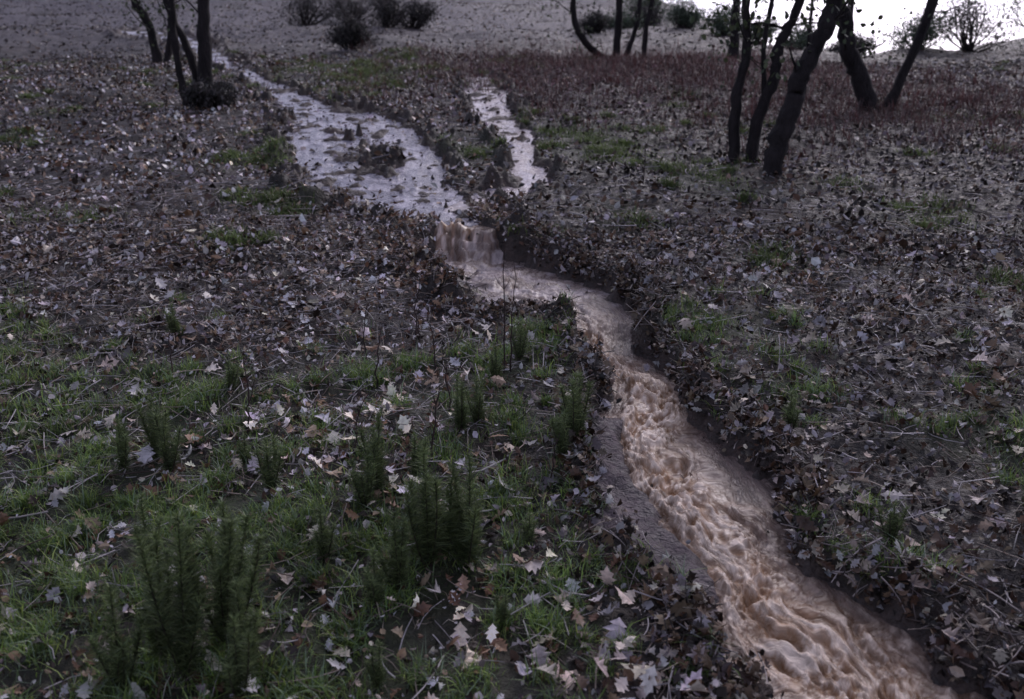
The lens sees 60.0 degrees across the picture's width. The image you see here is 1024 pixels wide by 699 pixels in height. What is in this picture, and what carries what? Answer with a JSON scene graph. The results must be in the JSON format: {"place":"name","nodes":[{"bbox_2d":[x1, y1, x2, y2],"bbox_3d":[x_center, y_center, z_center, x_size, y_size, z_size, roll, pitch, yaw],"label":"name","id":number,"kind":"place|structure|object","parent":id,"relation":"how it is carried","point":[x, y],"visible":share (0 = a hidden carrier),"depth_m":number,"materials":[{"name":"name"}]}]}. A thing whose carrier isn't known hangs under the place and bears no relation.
{"place":"outdoors","nodes":[
{"label":"outdoors","id":0,"kind":"place"},
{"bbox_2d":[0,0,1023,698],"bbox_3d":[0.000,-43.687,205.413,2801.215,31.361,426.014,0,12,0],"label":"ground","id":1,"kind":"structure","parent":0,"point":[632,498],"depth_m":3.94,"materials":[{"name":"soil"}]},
{"bbox_2d":[0,451,9,519],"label":"shrub seedling","id":2,"kind":"object","parent":1,"relation":"on","point":[1,455],"visible":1,"depth_m":2.46,"materials":[{"name":"green plant"}]},
{"bbox_2d":[81,580,151,697],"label":"shrub seedling","id":3,"kind":"object","parent":1,"relation":"on","point":[119,666],"visible":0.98,"depth_m":1.94,"materials":[{"name":"green plant"}]},
{"bbox_2d":[109,415,134,475],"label":"shrub seedling","id":4,"kind":"object","parent":1,"relation":"on","point":[122,453],"visible":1,"depth_m":2.77,"materials":[{"name":"green plant"}]},
{"bbox_2d":[99,0,187,62],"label":"oak tree","id":5,"kind":"object","parent":1,"relation":"on","point":[156,52],"visible":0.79,"depth_m":12.93,"materials":[{"name":"brown plant"}]},
{"bbox_2d":[128,486,166,560],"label":"shrub seedling","id":6,"kind":"object","parent":1,"relation":"on","point":[142,516],"visible":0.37,"depth_m":2.36,"materials":[{"name":"green plant"}]},
{"bbox_2d":[130,523,177,663],"bbox_3d":[-0.802,0.557,2.015,0.131,0.360,0.162,0,12,0],"label":"shrub seedling","id":7,"kind":"object","parent":1,"relation":"on","point":[156,538],"visible":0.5,"depth_m":2.00,"materials":[{"name":"green plant"}]},
{"bbox_2d":[132,393,175,464],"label":"shrub seedling","id":8,"kind":"object","parent":1,"relation":"on","point":[152,418],"visible":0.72,"depth_m":2.83,"materials":[{"name":"green plant"}]},
{"bbox_2d":[162,330,174,377],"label":"dry stem","id":9,"kind":"object","parent":1,"relation":"on","point":[169,355],"visible":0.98,"depth_m":3.37,"materials":[{"name":"brown plant"}]},
{"bbox_2d":[154,418,186,471],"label":"shrub seedling","id":10,"kind":"object","parent":1,"relation":"on","point":[173,451],"visible":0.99,"depth_m":2.77,"materials":[{"name":"green plant"}]},
{"bbox_2d":[122,503,219,682],"bbox_3d":[-0.734,0.535,1.963,0.180,0.438,0.244,0,12,0],"label":"shrub seedling","id":11,"kind":"object","parent":1,"relation":"on","point":[187,624],"visible":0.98,"depth_m":1.94,"materials":[{"name":"green plant"}]},
{"bbox_2d":[161,302,182,334],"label":"shrub seedling","id":12,"kind":"object","parent":1,"relation":"on","point":[172,323],"visible":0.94,"depth_m":3.75,"materials":[{"name":"green plant"}]},
{"bbox_2d":[152,0,218,106],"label":"oak tree","id":13,"kind":"object","parent":1,"relation":"on","point":[203,67],"visible":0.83,"depth_m":9.78,"materials":[{"name":"brown plant"}]},
{"bbox_2d":[175,73,241,109],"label":"shrub","id":14,"kind":"object","parent":1,"relation":"on","point":[200,94],"visible":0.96,"depth_m":9.55,"materials":[{"name":"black plant"}]},
{"bbox_2d":[162,497,276,647],"bbox_3d":[-0.649,0.513,2.029,0.242,0.395,0.210,0,12,0],"label":"shrub seedling","id":15,"kind":"object","parent":1,"relation":"on","point":[229,552],"visible":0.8,"depth_m":2.01,"materials":[{"name":"green plant"}]},
{"bbox_2d":[222,359,240,391],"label":"shrub seedling","id":16,"kind":"object","parent":1,"relation":"on","point":[232,377],"visible":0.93,"depth_m":3.29,"materials":[{"name":"green plant"}]},
{"bbox_2d":[215,610,261,697],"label":"shrub seedling","id":17,"kind":"object","parent":1,"relation":"on","point":[240,670],"visible":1,"depth_m":1.92,"materials":[{"name":"green plant"}]},
{"bbox_2d":[232,431,253,470],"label":"shrub seedling","id":18,"kind":"object","parent":1,"relation":"on","point":[243,449],"visible":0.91,"depth_m":2.82,"materials":[{"name":"green plant"}]},
{"bbox_2d":[224,571,268,676],"bbox_3d":[-0.595,0.613,1.974,0.119,0.276,0.109,0,12,0],"label":"shrub seedling","id":19,"kind":"object","parent":1,"relation":"on","point":[256,621],"visible":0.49,"depth_m":1.96,"materials":[{"name":"green plant"}]},
{"bbox_2d":[240,348,255,408],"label":"dry stem","id":20,"kind":"object","parent":1,"relation":"on","point":[247,380],"visible":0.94,"depth_m":3.19,"materials":[{"name":"brown plant"}]},
{"bbox_2d":[246,374,256,434],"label":"dry stem","id":21,"kind":"object","parent":1,"relation":"on","point":[252,386],"visible":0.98,"depth_m":3.00,"materials":[{"name":"brown plant"}]},
{"bbox_2d":[251,432,286,489],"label":"shrub seedling","id":22,"kind":"object","parent":1,"relation":"on","point":[269,477],"visible":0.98,"depth_m":2.67,"materials":[{"name":"green plant"}]},
{"bbox_2d":[272,0,345,25],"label":"shrub","id":23,"kind":"object","parent":1,"relation":"on","point":[305,9],"visible":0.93,"depth_m":22.29,"materials":[{"name":"green plant"}]},
{"bbox_2d":[309,504,340,565],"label":"shrub seedling","id":24,"kind":"object","parent":1,"relation":"on","point":[322,544],"visible":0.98,"depth_m":2.35,"materials":[{"name":"green plant"}]},
{"bbox_2d":[319,0,376,21],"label":"shrub","id":25,"kind":"object","parent":1,"relation":"on","point":[351,10],"visible":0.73,"depth_m":23.00,"materials":[{"name":"green plant"}]},
{"bbox_2d":[324,10,382,50],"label":"shrub","id":26,"kind":"object","parent":1,"relation":"on","point":[350,32],"visible":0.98,"depth_m":14.89,"materials":[{"name":"green plant"}]},
{"bbox_2d":[352,387,369,455],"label":"dry stem","id":27,"kind":"object","parent":1,"relation":"on","point":[357,420],"visible":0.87,"depth_m":2.81,"materials":[{"name":"brown plant"}]},
{"bbox_2d":[347,451,380,510],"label":"shrub seedling","id":28,"kind":"object","parent":1,"relation":"on","point":[362,492],"visible":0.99,"depth_m":2.54,"materials":[{"name":"green plant"}]},
{"bbox_2d":[360,297,370,357],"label":"dry stem","id":29,"kind":"object","parent":1,"relation":"on","point":[364,327],"visible":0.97,"depth_m":3.56,"materials":[{"name":"brown plant"}]},
{"bbox_2d":[356,407,393,490],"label":"shrub seedling","id":30,"kind":"object","parent":1,"relation":"on","point":[375,445],"visible":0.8,"depth_m":2.60,"materials":[{"name":"green plant"}]},
{"bbox_2d":[357,542,392,610],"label":"shrub seedling","id":31,"kind":"object","parent":1,"relation":"on","point":[373,585],"visible":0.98,"depth_m":2.21,"materials":[{"name":"green plant"}]},
{"bbox_2d":[358,635,392,694],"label":"shrub seedling","id":32,"kind":"object","parent":1,"relation":"on","point":[376,673],"visible":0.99,"depth_m":1.99,"materials":[{"name":"green plant"}]},
{"bbox_2d":[374,323,382,384],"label":"dry stem","id":33,"kind":"object","parent":1,"relation":"on","point":[377,354],"visible":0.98,"depth_m":3.38,"materials":[{"name":"brown plant"}]},
{"bbox_2d":[358,0,415,28],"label":"shrub","id":34,"kind":"object","parent":1,"relation":"on","point":[386,8],"visible":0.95,"depth_m":19.20,"materials":[{"name":"green plant"}]},
{"bbox_2d":[375,506,413,592],"bbox_3d":[-0.302,0.516,2.269,0.126,0.251,0.124,0,12,0],"label":"shrub seedling","id":35,"kind":"object","parent":1,"relation":"on","point":[398,559],"visible":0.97,"depth_m":2.26,"materials":[{"name":"green plant"}]},
{"bbox_2d":[410,298,421,349],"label":"dry stem","id":36,"kind":"object","parent":1,"relation":"on","point":[418,322],"visible":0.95,"depth_m":3.66,"materials":[{"name":"brown plant"}]},
{"bbox_2d":[404,430,428,476],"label":"shrub seedling","id":37,"kind":"object","parent":1,"relation":"on","point":[413,469],"visible":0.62,"depth_m":2.73,"materials":[{"name":"green plant"}]},
{"bbox_2d":[391,0,442,28],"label":"shrub","id":38,"kind":"object","parent":1,"relation":"on","point":[421,15],"visible":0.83,"depth_m":19.73,"materials":[{"name":"green plant"}]},
{"bbox_2d":[412,274,424,337],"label":"dry stem","id":39,"kind":"object","parent":1,"relation":"on","point":[415,306],"visible":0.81,"depth_m":3.74,"materials":[{"name":"brown plant"}]},
{"bbox_2d":[396,440,455,570],"bbox_3d":[-0.224,0.411,2.339,0.164,0.379,0.226,0,12,0],"label":"shrub seedling","id":40,"kind":"object","parent":1,"relation":"on","point":[427,537],"visible":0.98,"depth_m":2.31,"materials":[{"name":"green plant"}]},
{"bbox_2d":[427,314,436,372],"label":"dry stem","id":41,"kind":"object","parent":1,"relation":"on","point":[433,344],"visible":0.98,"depth_m":3.47,"materials":[{"name":"brown plant"}]},
{"bbox_2d":[426,384,440,460],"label":"dry stem","id":42,"kind":"object","parent":1,"relation":"on","point":[435,403],"visible":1,"depth_m":2.81,"materials":[{"name":"brown plant"}]},
{"bbox_2d":[441,345,450,413],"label":"dry stem","id":43,"kind":"object","parent":1,"relation":"on","point":[446,365],"visible":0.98,"depth_m":3.09,"materials":[{"name":"brown plant"}]},
{"bbox_2d":[438,478,466,555],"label":"shrub seedling","id":44,"kind":"object","parent":1,"relation":"on","point":[449,483],"visible":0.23,"depth_m":2.39,"materials":[{"name":"green plant"}]},
{"bbox_2d":[421,449,489,568],"bbox_3d":[-0.150,0.428,2.360,0.195,0.354,0.176,0,12,0],"label":"shrub seedling","id":45,"kind":"object","parent":1,"relation":"on","point":[467,539],"visible":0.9,"depth_m":2.36,"materials":[{"name":"green plant"}]},
{"bbox_2d":[449,371,472,433],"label":"shrub seedling","id":46,"kind":"object","parent":1,"relation":"on","point":[461,419],"visible":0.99,"depth_m":2.96,"materials":[{"name":"green plant"}]},
{"bbox_2d":[463,375,486,423],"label":"shrub seedling","id":47,"kind":"object","parent":1,"relation":"on","point":[477,410],"visible":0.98,"depth_m":3.05,"materials":[{"name":"green plant"}]},
{"bbox_2d":[487,344,504,382],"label":"shrub seedling","id":48,"kind":"object","parent":1,"relation":"on","point":[494,362],"visible":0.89,"depth_m":3.38,"materials":[{"name":"green plant"}]},
{"bbox_2d":[492,227,509,373],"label":"dry stem","id":49,"kind":"object","parent":1,"relation":"on","point":[504,305],"visible":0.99,"depth_m":3.44,"materials":[{"name":"brown plant"}]},
{"bbox_2d":[490,588,513,630],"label":"shrub seedling","id":50,"kind":"object","parent":1,"relation":"on","point":[501,610],"visible":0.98,"depth_m":2.18,"materials":[{"name":"green plant"}]},
{"bbox_2d":[0,274,1023,698],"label":"grass","id":51,"kind":"structure","parent":1,"relation":"on","point":[86,502],"depth_m":2.58,"materials":[{"name":"green plant"}]},
{"bbox_2d":[0,46,1023,278],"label":"leaf litter","id":52,"kind":"object","parent":1,"relation":"on","point":[815,260],"visible":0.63,"depth_m":7.24,"materials":[{"name":"brown plant"}]},
{"bbox_2d":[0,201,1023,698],"bbox_3d":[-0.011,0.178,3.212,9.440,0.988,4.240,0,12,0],"label":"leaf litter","id":53,"kind":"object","parent":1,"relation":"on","point":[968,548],"visible":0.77,"depth_m":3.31,"materials":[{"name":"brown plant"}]},
{"bbox_2d":[0,175,1023,698],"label":"fallen twigs","id":54,"kind":"object","parent":1,"relation":"on","point":[292,455],"visible":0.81,"depth_m":3.69,"materials":[{"name":"brown plant"}]},
{"bbox_2d":[0,45,1023,295],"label":"grass","id":55,"kind":"structure","parent":1,"relation":"on","point":[288,207],"depth_m":6.97,"materials":[{"name":"green plant"}]},
{"bbox_2d":[0,45,1023,250],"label":"fallen twigs","id":56,"kind":"object","parent":1,"relation":"on","point":[451,122],"visible":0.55,"depth_m":7.49,"materials":[{"name":"brown plant"}]},
{"bbox_2d":[0,0,1023,68],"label":"leaf litter","id":57,"kind":"object","parent":1,"relation":"on","point":[323,40],"visible":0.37,"depth_m":18.76,"materials":[{"name":"brown plant"}]},
{"bbox_2d":[3,140,1023,518],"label":"fallen twigs","id":58,"kind":"object","parent":1,"relation":"on","point":[313,292],"visible":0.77,"depth_m":4.26,"materials":[{"name":"brown wood"}]},
{"bbox_2d":[508,260,521,371],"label":"dry stem","id":59,"kind":"object","parent":1,"relation":"on","point":[511,336],"visible":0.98,"depth_m":3.48,"materials":[{"name":"brown plant"}]},
{"bbox_2d":[507,319,531,361],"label":"shrub seedling","id":60,"kind":"object","parent":1,"relation":"on","point":[519,352],"visible":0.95,"depth_m":3.56,"materials":[{"name":"green plant"}]},
{"bbox_2d":[519,511,538,546],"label":"shrub seedling","id":61,"kind":"object","parent":1,"relation":"on","point":[529,532],"visible":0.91,"depth_m":2.45,"materials":[{"name":"green plant"}]},
{"bbox_2d":[544,429,559,487],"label":"dry stem","id":62,"kind":"object","parent":1,"relation":"on","point":[553,458],"visible":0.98,"depth_m":2.73,"materials":[{"name":"brown plant"}]},
{"bbox_2d":[545,410,573,460],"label":"shrub seedling","id":63,"kind":"object","parent":1,"relation":"on","point":[558,427],"visible":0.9,"depth_m":2.84,"materials":[{"name":"green plant"}]},
{"bbox_2d":[134,262,1010,698],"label":"oak leaf scatter","id":64,"kind":"object","parent":1,"relation":"on","point":[644,672],"visible":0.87,"depth_m":2.28,"materials":[{"name":"brown plant"}]},
{"bbox_2d":[782,387,803,431],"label":"shrub seedling","id":65,"kind":"object","parent":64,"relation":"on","point":[790,415],"visible":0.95,"depth_m":3.00,"materials":[{"name":"green plant"}]},
{"bbox_2d":[555,369,596,433],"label":"shrub seedling","id":66,"kind":"object","parent":1,"relation":"on","point":[585,397],"visible":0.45,"depth_m":2.92,"materials":[{"name":"green plant"}]},
{"bbox_2d":[572,7,613,32],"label":"shrub","id":67,"kind":"object","parent":1,"relation":"on","point":[599,25],"visible":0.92,"depth_m":18.51,"materials":[{"name":"green plant"}]},
{"bbox_2d":[531,0,674,57],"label":"oak tree","id":68,"kind":"object","parent":1,"relation":"on","point":[586,43],"visible":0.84,"depth_m":14.52,"materials":[{"name":"brown plant"}]},
{"bbox_2d":[184,30,1023,167],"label":"dry brush","id":69,"kind":"object","parent":1,"relation":"on","point":[610,67],"visible":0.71,"depth_m":10.34,"materials":[{"name":"brown plant"}]},
{"bbox_2d":[602,5,644,28],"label":"shrub","id":70,"kind":"object","parent":1,"relation":"on","point":[627,23],"visible":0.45,"depth_m":19.73,"materials":[{"name":"green plant"}]},
{"bbox_2d":[623,0,660,55],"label":"oak tree","id":71,"kind":"object","parent":1,"relation":"on","point":[645,30],"visible":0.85,"depth_m":13.84,"materials":[{"name":"brown plant"}]},
{"bbox_2d":[641,130,648,188],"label":"dry stem","id":72,"kind":"object","parent":1,"relation":"on","point":[645,157],"visible":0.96,"depth_m":6.06,"materials":[{"name":"brown plant"}]},
{"bbox_2d":[626,2,666,27],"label":"shrub","id":73,"kind":"object","parent":1,"relation":"on","point":[654,17],"visible":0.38,"depth_m":20.66,"materials":[{"name":"green plant"}]},
{"bbox_2d":[624,0,678,16],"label":"shrub","id":74,"kind":"object","parent":1,"relation":"on","point":[659,2],"visible":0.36,"depth_m":22.53,"materials":[{"name":"green plant"}]},
{"bbox_2d":[656,89,666,142],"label":"dry stem","id":75,"kind":"object","parent":1,"relation":"on","point":[661,113],"visible":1,"depth_m":7.73,"materials":[{"name":"brown plant"}]},
{"bbox_2d":[316,179,1023,698],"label":"bank leaf debris","id":76,"kind":"object","parent":1,"relation":"on","point":[807,523],"visible":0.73,"depth_m":2.68,"materials":[{"name":"brown plant"}]},
{"bbox_2d":[559,370,589,445],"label":"shrub seedling","id":77,"kind":"object","parent":76,"relation":"on","point":[576,420],"visible":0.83,"depth_m":2.88,"materials":[{"name":"green plant"}]},
{"bbox_2d":[657,0,706,28],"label":"shrub","id":78,"kind":"object","parent":1,"relation":"on","point":[679,18],"visible":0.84,"depth_m":18.82,"materials":[{"name":"green plant"}]},
{"bbox_2d":[369,198,1023,691],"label":"bank twigs","id":79,"kind":"object","parent":1,"relation":"on","point":[839,538],"visible":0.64,"depth_m":2.67,"materials":[{"name":"brown wood"}]},
{"bbox_2d":[698,0,753,35],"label":"shrub","id":80,"kind":"object","parent":1,"relation":"on","point":[720,27],"visible":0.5,"depth_m":17.66,"materials":[{"name":"green plant"}]},
{"bbox_2d":[728,0,740,59],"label":"oak tree","id":81,"kind":"object","parent":1,"relation":"on","point":[735,38],"visible":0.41,"depth_m":13.83,"materials":[{"name":"brown plant"}]},
{"bbox_2d":[740,11,785,44],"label":"shrub","id":82,"kind":"object","parent":1,"relation":"on","point":[771,30],"visible":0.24,"depth_m":17.52,"materials":[{"name":"green plant"}]},
{"bbox_2d":[689,0,882,162],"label":"oak tree","id":83,"kind":"object","parent":1,"relation":"on","point":[758,116],"visible":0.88,"depth_m":6.98,"materials":[{"name":"black plant"}]},
{"bbox_2d":[773,11,828,49],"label":"shrub","id":84,"kind":"object","parent":1,"relation":"on","point":[793,39],"visible":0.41,"depth_m":17.09,"materials":[{"name":"green plant"}]},
{"bbox_2d":[738,0,880,175],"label":"oak tree","id":85,"kind":"object","parent":1,"relation":"on","point":[784,127],"visible":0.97,"depth_m":6.58,"materials":[{"name":"black plant"}]},
{"bbox_2d":[806,0,854,61],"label":"oak tree","id":86,"kind":"object","parent":1,"relation":"on","point":[811,19],"visible":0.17,"depth_m":14.24,"materials":[{"name":"brown plant"}]},
{"bbox_2d":[824,28,880,55],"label":"shrub","id":87,"kind":"object","parent":1,"relation":"on","point":[833,47],"visible":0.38,"depth_m":16.52,"materials":[{"name":"green plant"}]},
{"bbox_2d":[792,0,978,111],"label":"oak tree","id":88,"kind":"object","parent":1,"relation":"on","point":[857,71],"visible":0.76,"depth_m":9.17,"materials":[{"name":"black plant"}]},
{"bbox_2d":[873,497,909,544],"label":"shrub seedling","id":89,"kind":"object","parent":1,"relation":"on","point":[894,523],"visible":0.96,"depth_m":2.45,"materials":[{"name":"green plant"}]},
{"bbox_2d":[909,234,921,293],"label":"dry stem","id":90,"kind":"object","parent":1,"relation":"on","point":[913,267],"visible":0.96,"depth_m":4.21,"materials":[{"name":"brown plant"}]},
{"bbox_2d":[874,3,961,49],"bbox_3d":[7.640,-6.068,16.697,1.356,0.934,1.595,-9,15,-38],"label":"shrub","id":91,"kind":"object","parent":1,"relation":"on","point":[903,40],"visible":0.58,"depth_m":16.63,"materials":[{"name":"grey plant"}]},
{"bbox_2d":[916,0,1022,52],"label":"shrub","id":92,"kind":"object","parent":1,"relation":"on","point":[972,31],"visible":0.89,"depth_m":16.43,"materials":[{"name":"grey plant"}]},
{"bbox_2d":[983,0,1023,48],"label":"shrub","id":93,"kind":"object","parent":1,"relation":"on","point":[1016,13],"visible":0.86,"depth_m":16.19,"materials":[{"name":"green plant"}]},
{"bbox_2d":[1014,474,1023,509],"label":"shrub seedling","id":94,"kind":"object","parent":1,"relation":"on","point":[1023,493],"visible":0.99,"depth_m":2.57,"materials":[{"name":"green plant"}]},
{"bbox_2d":[122,31,986,698],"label":"stream water","id":95,"kind":"structure","parent":0,"point":[812,637],"depth_m":2.79,"materials":[{"name":"brown liquid"}]},
{"bbox_2d":[663,0,1023,54],"label":"sky","id":96,"kind":"structure","parent":0,"point":[887,8],"materials":[{"name":"white"}]}
]}

